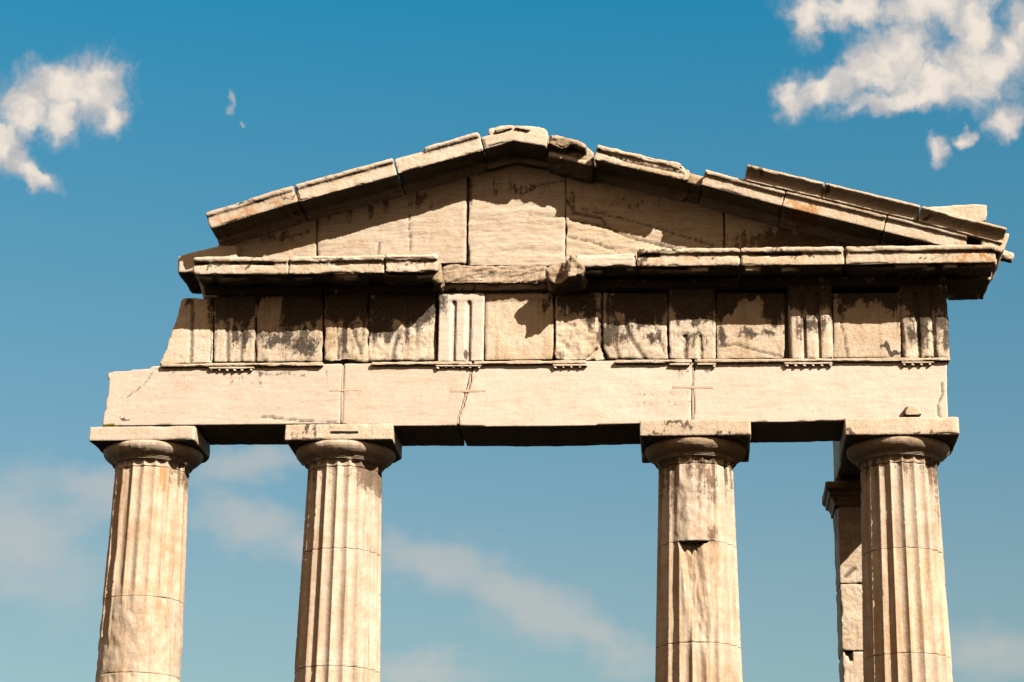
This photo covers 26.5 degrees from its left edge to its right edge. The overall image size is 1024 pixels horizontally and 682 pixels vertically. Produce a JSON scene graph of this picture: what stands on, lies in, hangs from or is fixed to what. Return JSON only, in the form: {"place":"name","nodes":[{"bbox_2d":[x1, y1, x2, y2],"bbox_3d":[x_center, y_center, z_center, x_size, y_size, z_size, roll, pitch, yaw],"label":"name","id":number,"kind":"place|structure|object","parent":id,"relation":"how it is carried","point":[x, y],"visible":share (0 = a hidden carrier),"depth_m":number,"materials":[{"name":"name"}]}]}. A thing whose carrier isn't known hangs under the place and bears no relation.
{"place":"outdoors","nodes":[
{"label":"outdoors","id":0,"kind":"place"},
{"bbox_2d":[0,0,1023,681],"label":"sky","id":1,"kind":"structure","parent":0,"point":[124,123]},
{"label":"ground","id":2,"kind":"structure","parent":0,"visible":0},
{"bbox_2d":[89,426,209,681],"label":"column","id":3,"kind":"structure","parent":2,"relation":"on","point":[141,633],"depth_m":27.20,"materials":[{"name":"stone"}]},
{"bbox_2d":[102,357,949,446],"bbox_3d":[0.147,0.792,27.676,10.646,0.881,1.029,-1,-18,5],"label":"architrave","id":4,"kind":"object","parent":3,"relation":"on","point":[522,403],"visible":0.92,"depth_m":27.29,"materials":[{"name":"stone"}]},
{"bbox_2d":[160,285,949,365],"bbox_3d":[0.509,-0.068,27.938,9.984,1.037,1.007,-1,-18,5],"label":"frieze","id":5,"kind":"object","parent":4,"relation":"on","point":[811,322],"visible":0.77,"depth_m":27.51,"materials":[{"name":"stone"}]},
{"bbox_2d":[442,264,546,285],"bbox_3d":[-0.195,-0.760,27.886,1.390,0.306,0.617,-1,-18,5],"label":"cornice stump","id":6,"kind":"object","parent":5,"relation":"on","point":[458,274],"visible":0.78,"depth_m":27.62,"materials":[{"name":"stone"}]},
{"bbox_2d":[199,274,946,300],"bbox_3d":[0.726,-0.623,27.992,9.537,0.273,0.937,-1,-18,5],"label":"bed moulding","id":7,"kind":"object","parent":5,"relation":"on","point":[868,284],"visible":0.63,"depth_m":27.54,"materials":[{"name":"stone"}]},
{"bbox_2d":[178,246,444,294],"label":"cornice","id":8,"kind":"structure","parent":7,"relation":"on","point":[222,265],"depth_m":27.49,"materials":[{"name":"stone"}]},
{"bbox_2d":[545,244,996,299],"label":"cornice","id":9,"kind":"structure","parent":7,"relation":"on","point":[967,269],"depth_m":27.06,"materials":[{"name":"stone"}]},
{"bbox_2d":[206,125,1013,281],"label":"pediment","id":10,"kind":"structure","parent":9,"relation":"on","point":[520,195],"depth_m":27.85,"materials":[{"name":"stone"}]},
{"bbox_2d":[928,204,986,221],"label":"plinth block","id":11,"kind":"structure","parent":10,"relation":"on","point":[975,212],"depth_m":27.50,"materials":[{"name":"stone"}]},
{"bbox_2d":[285,423,401,681],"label":"column","id":12,"kind":"structure","parent":2,"relation":"on","point":[338,638],"depth_m":27.01,"materials":[{"name":"stone"}]},
{"bbox_2d":[640,419,750,681],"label":"column","id":13,"kind":"structure","parent":2,"relation":"on","point":[698,633],"depth_m":26.66,"materials":[{"name":"stone"}]},
{"bbox_2d":[822,477,863,681],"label":"pillar","id":14,"kind":"structure","parent":2,"relation":"on","point":[841,500],"depth_m":29.05,"materials":[{"name":"stone"}]},
{"bbox_2d":[833,441,860,479],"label":"side beam","id":15,"kind":"structure","parent":14,"relation":"on","point":[846,469],"depth_m":29.22,"materials":[{"name":"stone"}]},
{"bbox_2d":[838,417,958,681],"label":"column","id":16,"kind":"structure","parent":2,"relation":"on","point":[897,461],"depth_m":26.47,"materials":[{"name":"stone"}]}
]}

